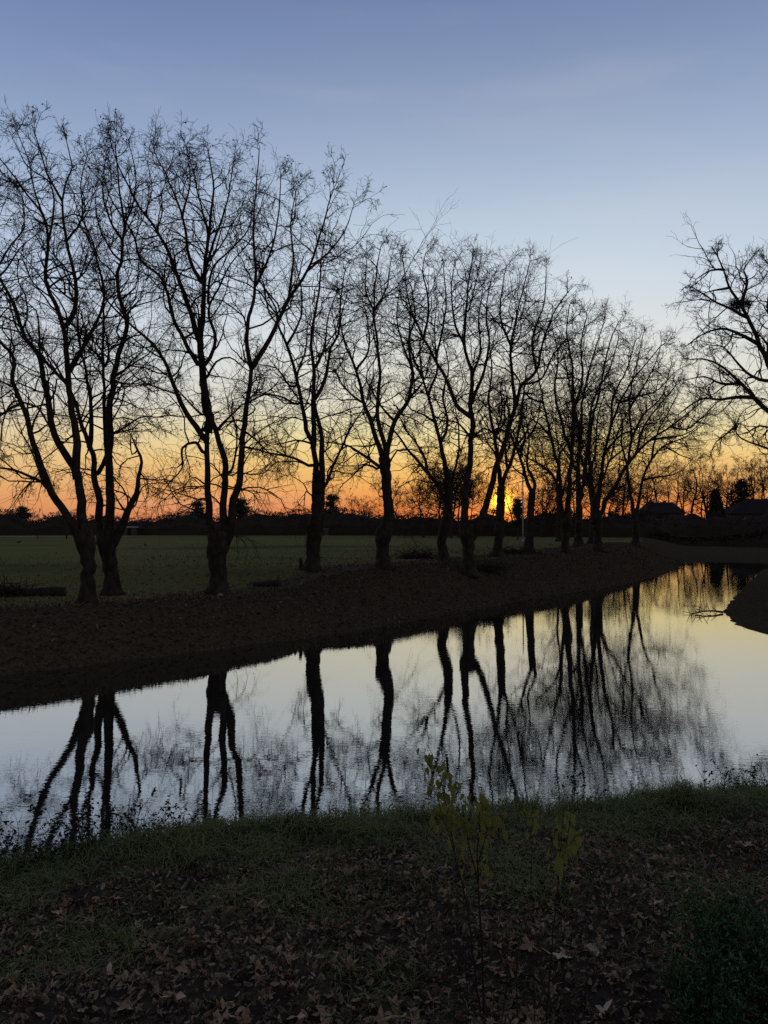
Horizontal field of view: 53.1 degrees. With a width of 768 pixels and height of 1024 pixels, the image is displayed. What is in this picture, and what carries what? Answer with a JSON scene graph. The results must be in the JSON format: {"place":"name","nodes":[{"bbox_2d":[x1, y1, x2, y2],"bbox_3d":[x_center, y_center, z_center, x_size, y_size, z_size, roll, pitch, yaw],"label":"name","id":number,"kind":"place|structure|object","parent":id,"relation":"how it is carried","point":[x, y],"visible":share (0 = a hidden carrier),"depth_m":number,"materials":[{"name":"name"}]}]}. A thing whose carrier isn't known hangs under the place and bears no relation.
{"place":"outdoors","nodes":[
{"label":"outdoors","id":0,"kind":"place"},
{"bbox_2d":[0,535,643,609],"bbox_3d":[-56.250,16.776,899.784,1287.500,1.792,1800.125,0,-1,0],"label":"meadow","id":1,"kind":"structure","parent":0,"point":[33,547],"depth_m":47.10,"materials":[{"name":"plant"}]},
{"bbox_2d":[0,573,44,597],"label":"brush pile","id":2,"kind":"object","parent":1,"relation":"on","point":[9,591],"visible":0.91,"depth_m":30.23,"materials":[{"name":"brown plant"}]},
{"bbox_2d":[11,505,37,521],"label":"pine tree","id":3,"kind":"object","parent":1,"relation":"on","point":[24,510],"visible":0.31,"depth_m":167.58,"materials":[{"name":"green plant"}]},
{"bbox_2d":[23,507,49,538],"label":"bare tree","id":4,"kind":"object","parent":1,"relation":"on","point":[37,523],"visible":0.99,"depth_m":111.87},
{"bbox_2d":[0,138,75,449],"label":"plane tree","id":5,"kind":"object","parent":1,"relation":"on","point":[15,240],"visible":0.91,"depth_m":26.57,"materials":[{"name":"brown plant"}]},
{"bbox_2d":[21,586,66,595],"bbox_3d":[-13.448,3.174,30.444,1.691,0.456,0.485,0,-1,0],"label":"log","id":6,"kind":"object","parent":1,"relation":"on","point":[51,591],"visible":0.84,"depth_m":30.31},
{"bbox_2d":[0,95,209,602],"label":"plane tree","id":7,"kind":"object","parent":1,"relation":"on","point":[83,537],"visible":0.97,"depth_m":27.96,"materials":[{"name":"brown plant"}]},
{"bbox_2d":[0,102,216,595],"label":"plane tree","id":8,"kind":"object","parent":1,"relation":"on","point":[108,537],"visible":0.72,"depth_m":30.72,"materials":[{"name":"brown plant"}]},
{"bbox_2d":[124,526,138,534],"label":"shed","id":9,"kind":"structure","parent":1,"relation":"on","point":[131,530],"depth_m":147.45,"materials":[{"name":"white paint"}]},
{"bbox_2d":[192,500,213,517],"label":"pine tree","id":10,"kind":"object","parent":1,"relation":"on","point":[200,507],"visible":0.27,"depth_m":162.40,"materials":[{"name":"green plant"}]},
{"bbox_2d":[44,107,407,594],"bbox_3d":[-6.647,-6.780,31.941,14.161,20.966,12.690,0,-1,-16],"label":"plane tree","id":11,"kind":"object","parent":1,"relation":"on","point":[218,544],"visible":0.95,"depth_m":31.17,"materials":[{"name":"brown plant"}]},
{"bbox_2d":[227,497,254,518],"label":"pine tree","id":12,"kind":"object","parent":1,"relation":"on","point":[240,511],"visible":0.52,"depth_m":159.09,"materials":[{"name":"green plant"}]},
{"bbox_2d":[253,580,281,586],"bbox_3d":[-5.061,3.109,33.453,1.274,0.346,0.332,0,-1,-5],"label":"log","id":13,"kind":"object","parent":1,"relation":"on","point":[269,583],"visible":0.97,"depth_m":33.34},
{"bbox_2d":[203,208,435,572],"bbox_3d":[-2.989,-6.014,36.589,11.280,18.012,10.494,0,-1,0],"label":"plane tree","id":14,"kind":"object","parent":1,"relation":"on","point":[320,481],"visible":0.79,"depth_m":36.09,"materials":[{"name":"brown plant"}]},
{"bbox_2d":[0,507,667,537],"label":"hedgerow","id":15,"kind":"object","parent":1,"relation":"on","point":[349,523],"visible":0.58,"depth_m":147.48,"materials":[{"name":"plant"}]},
{"bbox_2d":[324,493,348,513],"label":"pine tree","id":16,"kind":"object","parent":1,"relation":"on","point":[329,505],"visible":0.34,"depth_m":164.44,"materials":[{"name":"green plant"}]},
{"bbox_2d":[343,493,379,515],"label":"bare tree","id":17,"kind":"object","parent":1,"relation":"on","point":[352,501],"visible":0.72,"depth_m":172.78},
{"bbox_2d":[367,483,443,535],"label":"bare tree","id":18,"kind":"object","parent":1,"relation":"on","point":[399,501],"visible":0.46,"depth_m":139.14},
{"bbox_2d":[391,542,458,558],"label":"brush pile","id":19,"kind":"object","parent":1,"relation":"on","point":[414,555],"visible":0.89,"depth_m":46.69,"materials":[{"name":"brown plant"}]},
{"bbox_2d":[392,475,478,537],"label":"bare tree","id":20,"kind":"object","parent":1,"relation":"on","point":[420,509],"visible":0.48,"depth_m":124.22,"materials":[{"name":"plant"}]},
{"bbox_2d":[422,461,483,536],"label":"bare tree","id":21,"kind":"object","parent":1,"relation":"on","point":[453,500],"visible":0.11,"depth_m":129.18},
{"bbox_2d":[410,441,496,537],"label":"bare tree","id":22,"kind":"object","parent":1,"relation":"on","point":[459,485],"visible":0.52,"depth_m":117.61,"materials":[{"name":"plant"}]},
{"bbox_2d":[452,461,488,523],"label":"bare tree","id":23,"kind":"object","parent":1,"relation":"on","point":[473,501],"visible":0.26,"depth_m":124.46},
{"bbox_2d":[508,497,526,539],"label":"pine tree","id":24,"kind":"object","parent":1,"relation":"on","point":[516,512],"visible":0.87,"depth_m":104.79,"materials":[{"name":"green plant"}]},
{"bbox_2d":[522,471,523,541],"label":"pole","id":25,"kind":"object","parent":1,"relation":"on","point":[522,513],"visible":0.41,"depth_m":91.95,"materials":[{"name":"grey metal"}]},
{"bbox_2d":[484,474,575,536],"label":"bare tree","id":26,"kind":"object","parent":1,"relation":"on","point":[506,495],"visible":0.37,"depth_m":125.57,"materials":[{"name":"plant"}]},
{"bbox_2d":[514,473,575,536],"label":"bare tree","id":27,"kind":"object","parent":1,"relation":"on","point":[545,501],"visible":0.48,"depth_m":126.22,"materials":[{"name":"plant"}]},
{"bbox_2d":[514,386,598,541],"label":"plane tree","id":28,"kind":"object","parent":1,"relation":"on","point":[558,529],"visible":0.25,"depth_m":95.04,"materials":[{"name":"brown plant"}]},
{"bbox_2d":[543,466,619,516],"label":"bare tree","id":29,"kind":"object","parent":1,"relation":"on","point":[584,505],"visible":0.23,"depth_m":136.93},
{"bbox_2d":[574,467,644,516],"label":"bare tree","id":30,"kind":"object","parent":1,"relation":"on","point":[610,507],"visible":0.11,"depth_m":144.38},
{"bbox_2d":[592,457,666,518],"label":"bare tree","id":31,"kind":"object","parent":1,"relation":"on","point":[622,506],"visible":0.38,"depth_m":126.58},
{"bbox_2d":[630,460,667,508],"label":"bare tree","id":32,"kind":"object","parent":1,"relation":"on","point":[659,495],"visible":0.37,"depth_m":224.86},
{"bbox_2d":[0,561,767,858],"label":"river water","id":33,"kind":"structure","parent":0,"point":[617,687],"depth_m":16.21,"materials":[{"name":"liquid"}]},
{"bbox_2d":[683,602,722,614],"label":"floating branch","id":34,"kind":"object","parent":33,"relation":"on","point":[699,611],"visible":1,"depth_m":34.58,"materials":[{"name":"brown plant"}]},
{"bbox_2d":[0,778,767,1023],"bbox_3d":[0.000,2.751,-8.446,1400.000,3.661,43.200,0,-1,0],"label":"bank","id":35,"kind":"structure","parent":0,"point":[260,1010],"depth_m":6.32,"materials":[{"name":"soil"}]},
{"bbox_2d":[0,809,53,866],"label":"weed","id":36,"kind":"object","parent":35,"relation":"on","point":[39,813],"visible":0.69,"depth_m":8.45,"materials":[{"name":"green plant"}]},
{"bbox_2d":[0,802,67,865],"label":"weed","id":37,"kind":"object","parent":35,"relation":"on","point":[15,831],"visible":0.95,"depth_m":8.32,"materials":[{"name":"green plant"}]},
{"bbox_2d":[13,824,60,856],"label":"weed","id":38,"kind":"object","parent":35,"relation":"on","point":[39,835],"visible":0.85,"depth_m":8.36,"materials":[{"name":"green plant"}]},
{"bbox_2d":[10,804,93,869],"bbox_3d":[-3.486,3.535,8.324,0.828,0.691,0.755,0,-1,11],"label":"weed","id":39,"kind":"object","parent":35,"relation":"on","point":[79,836],"visible":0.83,"depth_m":8.33,"materials":[{"name":"green plant"}]},
{"bbox_2d":[44,806,93,856],"bbox_3d":[-3.623,3.676,8.686,0.552,0.614,0.786,0,-1,-2],"label":"weed","id":40,"kind":"object","parent":35,"relation":"on","point":[58,844],"visible":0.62,"depth_m":8.77,"materials":[{"name":"green plant"}]},
{"bbox_2d":[54,798,105,845],"bbox_3d":[-3.419,3.601,8.745,0.623,0.666,0.523,0,-1,24],"label":"weed","id":41,"kind":"object","parent":35,"relation":"on","point":[89,813],"visible":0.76,"depth_m":8.74,"materials":[{"name":"green plant"}]},
{"bbox_2d":[57,807,114,852],"bbox_3d":[-3.361,3.645,8.689,0.632,0.528,0.577,0,-1,-28],"label":"weed","id":42,"kind":"object","parent":35,"relation":"on","point":[112,810],"visible":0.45,"depth_m":8.71,"materials":[{"name":"green plant"}]},
{"bbox_2d":[85,801,131,846],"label":"weed","id":43,"kind":"object","parent":35,"relation":"on","point":[110,825],"visible":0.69,"depth_m":8.90,"materials":[{"name":"green plant"}]},
{"bbox_2d":[95,798,148,842],"bbox_3d":[-3.048,3.663,8.926,0.588,0.629,0.494,0,-1,-23],"label":"weed","id":44,"kind":"object","parent":35,"relation":"on","point":[117,815],"visible":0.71,"depth_m":8.90,"materials":[{"name":"green plant"}]},
{"bbox_2d":[114,991,137,1010],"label":"fallen leaf","id":45,"kind":"object","parent":35,"relation":"on","point":[124,1004],"visible":1,"depth_m":5.35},
{"bbox_2d":[115,968,138,983],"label":"fallen leaf","id":46,"kind":"object","parent":35,"relation":"on","point":[124,976],"visible":1,"depth_m":5.69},
{"bbox_2d":[105,787,156,846],"bbox_3d":[-2.951,3.582,8.821,0.742,0.679,0.814,-1,-1,40],"label":"weed","id":47,"kind":"object","parent":35,"relation":"on","point":[140,807],"visible":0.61,"depth_m":8.82,"materials":[{"name":"green plant"}]},
{"bbox_2d":[114,794,188,834],"bbox_3d":[-2.730,3.611,8.946,0.750,0.586,0.527,0,-1,22],"label":"weed","id":48,"kind":"object","parent":35,"relation":"on","point":[152,815],"visible":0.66,"depth_m":8.96,"materials":[{"name":"green plant"}]},
{"bbox_2d":[149,946,172,969],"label":"fallen leaf","id":49,"kind":"object","parent":35,"relation":"on","point":[162,958],"visible":0.98,"depth_m":5.99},
{"bbox_2d":[140,791,184,831],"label":"weed","id":50,"kind":"object","parent":35,"relation":"on","point":[167,814],"visible":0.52,"depth_m":9.06,"materials":[{"name":"green plant"}]},
{"bbox_2d":[209,1008,230,1023],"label":"fallen leaf","id":51,"kind":"object","parent":35,"relation":"on","point":[218,1017],"visible":0.98,"depth_m":5.12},
{"bbox_2d":[216,997,233,1010],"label":"fallen leaf","id":52,"kind":"object","parent":35,"relation":"on","point":[224,1004],"visible":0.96,"depth_m":5.31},
{"bbox_2d":[235,1007,251,1023],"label":"fallen leaf","id":53,"kind":"object","parent":35,"relation":"on","point":[246,1020],"visible":1,"depth_m":5.08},
{"bbox_2d":[249,969,266,986],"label":"fallen leaf","id":54,"kind":"object","parent":35,"relation":"on","point":[260,978],"visible":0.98,"depth_m":5.60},
{"bbox_2d":[312,1000,331,1021],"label":"fallen leaf","id":55,"kind":"object","parent":35,"relation":"on","point":[322,1012],"visible":1,"depth_m":5.16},
{"bbox_2d":[363,1005,391,1023],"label":"fallen leaf","id":56,"kind":"object","parent":35,"relation":"on","point":[379,1018],"visible":1,"depth_m":5.10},
{"bbox_2d":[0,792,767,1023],"bbox_3d":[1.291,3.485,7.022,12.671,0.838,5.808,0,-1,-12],"label":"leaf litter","id":57,"kind":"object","parent":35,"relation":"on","point":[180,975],"visible":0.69,"depth_m":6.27,"materials":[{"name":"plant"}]},
{"bbox_2d":[0,775,767,882],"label":"tussock grass","id":58,"kind":"structure","parent":35,"relation":"on","point":[297,822],"depth_m":9.07,"materials":[{"name":"plant"}]},
{"bbox_2d":[0,808,767,1023],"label":"fallen twigs","id":59,"kind":"object","parent":35,"relation":"on","point":[39,1008],"depth_m":6.33,"materials":[{"name":"wood"}]},
{"bbox_2d":[410,1011,428,1023],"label":"fallen leaf","id":60,"kind":"object","parent":35,"relation":"on","point":[416,1021],"visible":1,"depth_m":5.09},
{"bbox_2d":[417,745,507,1013],"bbox_3d":[0.534,2.542,5.303,0.522,1.792,0.484,0,-1,-23],"label":"sapling","id":61,"kind":"object","parent":35,"relation":"on","point":[489,824],"visible":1,"depth_m":5.25,"materials":[{"name":"green plant"}]},
{"bbox_2d":[484,920,507,1021],"bbox_3d":[0.732,3.068,5.087,0.178,0.672,0.130,0,-1,0],"label":"bare shoot","id":62,"kind":"object","parent":35,"relation":"on","point":[507,971],"visible":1,"depth_m":5.08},
{"bbox_2d":[526,941,537,1021],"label":"bare shoot","id":63,"kind":"object","parent":35,"relation":"on","point":[533,979],"visible":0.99,"depth_m":5.06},
{"bbox_2d":[522,802,542,886],"bbox_3d":[1.385,3.144,7.158,0.186,0.832,0.204,0,-1,0],"label":"sapling","id":64,"kind":"object","parent":35,"relation":"on","point":[535,823],"visible":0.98,"depth_m":7.16,"materials":[{"name":"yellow plant"}]},
{"bbox_2d":[519,937,548,951],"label":"fallen leaf","id":65,"kind":"object","parent":35,"relation":"on","point":[528,944],"visible":0.98,"depth_m":5.97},
{"bbox_2d":[525,1004,551,1020],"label":"fallen leaf","id":66,"kind":"object","parent":35,"relation":"on","point":[537,1015],"visible":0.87,"depth_m":5.21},
{"bbox_2d":[545,979,561,997],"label":"fallen leaf","id":67,"kind":"object","parent":35,"relation":"on","point":[552,989],"visible":0.85,"depth_m":5.42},
{"bbox_2d":[545,805,582,1023],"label":"sapling","id":68,"kind":"object","parent":35,"relation":"on","point":[575,846],"visible":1,"depth_m":5.18,"materials":[{"name":"green plant"}]},
{"bbox_2d":[550,898,595,1023],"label":"bare shoot","id":69,"kind":"object","parent":35,"relation":"on","point":[566,964],"visible":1,"depth_m":5.09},
{"bbox_2d":[560,766,607,807],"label":"weed","id":70,"kind":"object","parent":35,"relation":"on","point":[575,785],"visible":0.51,"depth_m":10.57,"materials":[{"name":"green plant"}]},
{"bbox_2d":[592,999,612,1017],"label":"fallen leaf","id":71,"kind":"object","parent":35,"relation":"on","point":[602,1010],"visible":0.98,"depth_m":5.20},
{"bbox_2d":[493,754,767,803],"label":"reed stalks","id":72,"kind":"object","parent":35,"relation":"on","point":[664,783],"visible":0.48,"depth_m":10.77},
{"bbox_2d":[635,918,767,1023],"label":"bush","id":73,"kind":"object","parent":35,"relation":"on","point":[717,998],"visible":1,"depth_m":4.81,"materials":[{"name":"green plant"}]},
{"bbox_2d":[695,759,733,789],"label":"weed","id":74,"kind":"object","parent":35,"relation":"on","point":[718,775],"visible":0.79,"depth_m":10.82,"materials":[{"name":"green plant"}]},
{"bbox_2d":[665,869,767,995],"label":"bush","id":75,"kind":"object","parent":35,"relation":"on","point":[722,933],"visible":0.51,"depth_m":5.46,"materials":[{"name":"green plant"}]},
{"bbox_2d":[702,905,767,1023],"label":"bush","id":76,"kind":"object","parent":35,"relation":"on","point":[762,973],"visible":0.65,"depth_m":5.05,"materials":[{"name":"green plant"}]},
{"bbox_2d":[720,765,752,791],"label":"weed","id":77,"kind":"object","parent":35,"relation":"on","point":[733,783],"visible":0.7,"depth_m":10.96,"materials":[{"name":"green plant"}]},
{"bbox_2d":[0,535,767,675],"bbox_3d":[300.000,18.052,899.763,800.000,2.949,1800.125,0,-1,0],"label":"bank","id":78,"kind":"structure","parent":0,"point":[98,651],"depth_m":29.55,"materials":[{"name":"soil"}]},
{"bbox_2d":[0,542,675,654],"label":"bank weeds","id":79,"kind":"object","parent":78,"relation":"on","point":[619,557],"visible":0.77,"depth_m":40.47,"materials":[{"name":"plant"}]},
{"bbox_2d":[287,188,504,573],"bbox_3d":[0.564,-6.440,39.211,11.716,18.842,8.819,0,-1,0],"label":"plane tree","id":80,"kind":"object","parent":78,"relation":"on","point":[383,532],"visible":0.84,"depth_m":38.25,"materials":[{"name":"brown plant"}]},
{"bbox_2d":[355,268,522,560],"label":"plane tree","id":81,"kind":"object","parent":78,"relation":"on","point":[447,517],"visible":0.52,"depth_m":44.80,"materials":[{"name":"brown plant"}]},
{"bbox_2d":[344,223,611,577],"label":"plane tree","id":82,"kind":"object","parent":78,"relation":"on","point":[469,533],"visible":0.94,"depth_m":41.59,"materials":[{"name":"brown plant"}]},
{"bbox_2d":[475,555,515,570],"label":"brush pile","id":83,"kind":"object","parent":78,"relation":"on","point":[489,567],"visible":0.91,"depth_m":43.60,"materials":[{"name":"brown plant"}]},
{"bbox_2d":[443,317,581,556],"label":"plane tree","id":84,"kind":"object","parent":78,"relation":"on","point":[497,550],"visible":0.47,"depth_m":49.77,"materials":[{"name":"brown plant"}]},
{"bbox_2d":[488,542,544,553],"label":"brush pile","id":85,"kind":"object","parent":78,"relation":"on","point":[512,550],"visible":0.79,"depth_m":53.66,"materials":[{"name":"brown plant"}]},
{"bbox_2d":[467,367,575,552],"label":"plane tree","id":86,"kind":"object","parent":78,"relation":"on","point":[529,538],"visible":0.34,"depth_m":55.80,"materials":[{"name":"brown plant"}]},
{"bbox_2d":[472,288,630,553],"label":"plane tree","id":87,"kind":"object","parent":78,"relation":"on","point":[566,517],"visible":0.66,"depth_m":56.79,"materials":[{"name":"brown plant"}]},
{"bbox_2d":[517,299,653,546],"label":"plane tree","id":88,"kind":"object","parent":78,"relation":"on","point":[578,540],"visible":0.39,"depth_m":70.84,"materials":[{"name":"brown plant"}]},
{"bbox_2d":[544,357,648,543],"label":"plane tree","id":89,"kind":"object","parent":78,"relation":"on","point":[590,539],"visible":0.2,"depth_m":83.92,"materials":[{"name":"brown plant"}]},
{"bbox_2d":[528,293,762,551],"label":"plane tree","id":90,"kind":"object","parent":78,"relation":"on","point":[596,518],"visible":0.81,"depth_m":62.44,"materials":[{"name":"brown plant"}]},
{"bbox_2d":[593,317,726,547],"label":"plane tree","id":91,"kind":"object","parent":78,"relation":"on","point":[635,541],"visible":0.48,"depth_m":79.84,"materials":[{"name":"brown plant"}]},
{"bbox_2d":[629,455,693,507],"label":"bare tree","id":92,"kind":"object","parent":78,"relation":"on","point":[661,488],"visible":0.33,"depth_m":230.42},
{"bbox_2d":[637,501,686,520],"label":"house","id":93,"kind":"structure","parent":78,"relation":"on","point":[677,512],"depth_m":209.83,"materials":[{"name":"tile"}]},
{"bbox_2d":[658,458,708,510],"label":"bare tree","id":94,"kind":"object","parent":78,"relation":"on","point":[678,489],"visible":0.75,"depth_m":216.10,"materials":[{"name":"plant"}]},
{"bbox_2d":[610,503,767,535],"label":"undergrowth","id":95,"kind":"object","parent":78,"relation":"on","point":[692,524],"visible":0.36,"depth_m":187.86,"materials":[{"name":"plant"}]},
{"bbox_2d":[669,456,728,511],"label":"bare tree","id":96,"kind":"object","parent":78,"relation":"on","point":[709,491],"visible":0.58,"depth_m":224.64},
{"bbox_2d":[685,462,728,517],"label":"bare tree","id":97,"kind":"object","parent":78,"relation":"on","point":[704,466],"visible":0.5,"depth_m":232.06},
{"bbox_2d":[649,528,767,547],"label":"scrub","id":98,"kind":"object","parent":78,"relation":"on","point":[758,538],"visible":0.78,"depth_m":116.60,"materials":[{"name":"plant"}]},
{"bbox_2d":[704,488,729,518],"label":"conifer","id":99,"kind":"object","parent":78,"relation":"on","point":[715,505],"visible":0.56,"depth_m":199.10,"materials":[{"name":"green plant"}]},
{"bbox_2d":[679,455,755,516],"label":"bare tree","id":100,"kind":"object","parent":78,"relation":"on","point":[714,483],"visible":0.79,"depth_m":219.22,"materials":[{"name":"plant"}]},
{"bbox_2d":[713,461,754,504],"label":"bare tree","id":101,"kind":"object","parent":78,"relation":"on","point":[728,483],"visible":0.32,"depth_m":225.72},
{"bbox_2d":[721,478,755,506],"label":"pine tree","id":102,"kind":"object","parent":78,"relation":"on","point":[737,494],"visible":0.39,"depth_m":217.19,"materials":[{"name":"green plant"}]},
{"bbox_2d":[709,457,767,503],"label":"bare tree","id":103,"kind":"object","parent":78,"relation":"on","point":[750,477],"visible":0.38,"depth_m":234.52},
{"bbox_2d":[725,499,767,520],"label":"house","id":104,"kind":"structure","parent":78,"relation":"on","point":[749,508],"depth_m":206.93,"materials":[{"name":"tile"}]},
{"bbox_2d":[728,451,767,498],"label":"bare tree","id":105,"kind":"object","parent":78,"relation":"on","point":[761,486],"visible":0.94,"depth_m":216.39,"materials":[{"name":"plant"}]},
{"bbox_2d":[738,452,767,498],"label":"bare tree","id":106,"kind":"object","parent":78,"relation":"on","point":[760,474],"visible":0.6,"depth_m":226.06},
{"bbox_2d":[0,0,767,521],"label":"sky","id":107,"kind":"structure","parent":0,"point":[598,125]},
{"bbox_2d":[723,561,767,634],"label":"bank","id":108,"kind":"structure","parent":0,"point":[749,592],"depth_m":36.21,"materials":[{"name":"soil"}]},
{"bbox_2d":[661,214,767,463],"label":"plane tree","id":109,"kind":"object","parent":108,"relation":"on","point":[758,344],"visible":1,"depth_m":39.09,"materials":[{"name":"brown plant"}]},
{"bbox_2d":[726,295,753,313],"bbox_3d":[18.314,-10.658,39.452,1.477,1.064,1.446,0,-1,0],"label":"bird nest","id":110,"kind":"object","parent":109,"relation":"attached to","point":[749,301],"visible":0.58,"depth_m":39.33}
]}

